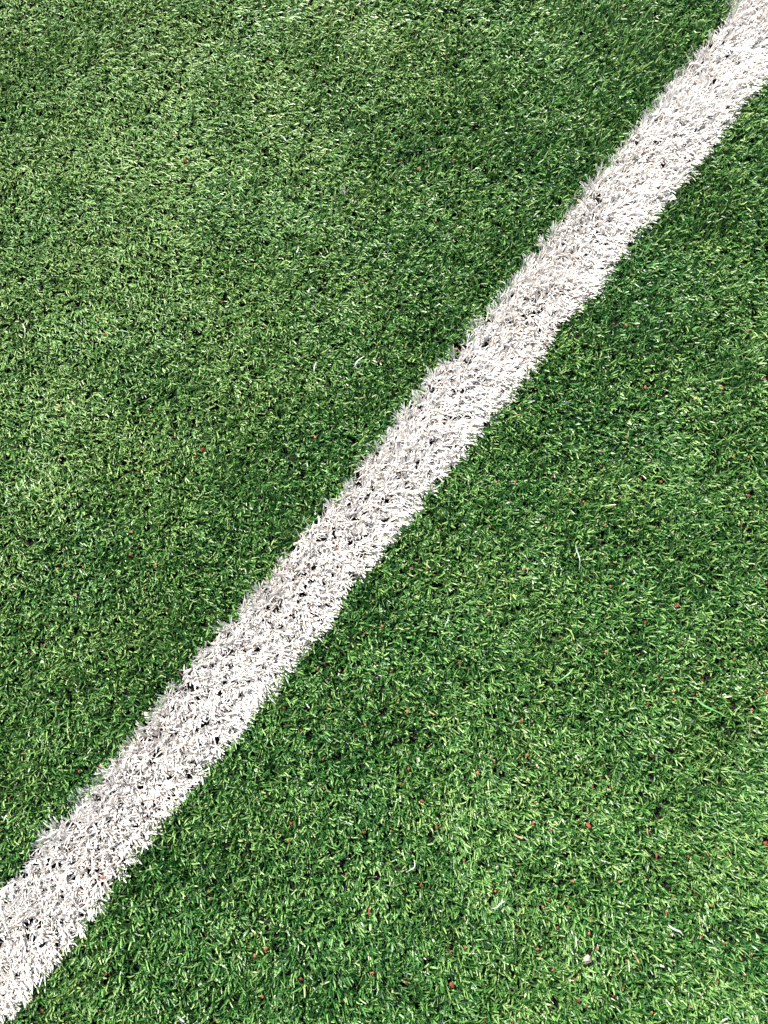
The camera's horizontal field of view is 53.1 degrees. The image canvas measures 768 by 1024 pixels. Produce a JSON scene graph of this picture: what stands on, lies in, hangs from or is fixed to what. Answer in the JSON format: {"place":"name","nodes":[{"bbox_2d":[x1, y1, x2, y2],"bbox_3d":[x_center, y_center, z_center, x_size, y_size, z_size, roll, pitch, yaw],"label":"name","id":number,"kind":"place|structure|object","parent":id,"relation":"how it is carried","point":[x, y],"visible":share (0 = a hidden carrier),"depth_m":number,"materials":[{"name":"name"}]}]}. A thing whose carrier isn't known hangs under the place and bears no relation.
{"place":"outdoors","nodes":[
{"label":"outdoors","id":0,"kind":"place"},
{"bbox_2d":[0,0,767,1023],"bbox_3d":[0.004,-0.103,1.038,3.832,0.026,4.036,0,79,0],"label":"turf","id":1,"kind":"structure","parent":0,"point":[686,982],"depth_m":1.02,"materials":[{"name":"green plastic"}]},
{"bbox_2d":[0,0,767,1023],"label":"white line","id":2,"kind":"object","parent":1,"relation":"on","point":[704,104],"visible":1,"depth_m":1.02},
{"bbox_2d":[556,668,572,685],"bbox_3d":[0.228,0.211,0.976,0.005,0.004,0.035,42,82,7],"label":"loose fibre","id":3,"kind":"object","parent":1,"relation":"on","point":[564,676],"visible":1,"depth_m":0.98,"materials":[{"name":"green plastic"}]},
{"bbox_2d":[584,955,590,963],"bbox_3d":[0.243,0.534,0.915,0.009,0.007,0.010,-32,98,-18],"label":"pebble","id":4,"kind":"object","parent":1,"relation":"on","point":[587,959],"visible":1,"depth_m":0.91,"materials":[{"name":"stone"}]},
{"bbox_2d":[696,698,725,716],"bbox_3d":[0.412,0.248,0.969,0.043,0.004,0.004,32,81,6],"label":"loose fibre","id":5,"kind":"object","parent":1,"relation":"on","point":[708,707],"visible":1,"depth_m":0.97,"materials":[{"name":"green plastic"}]}
]}

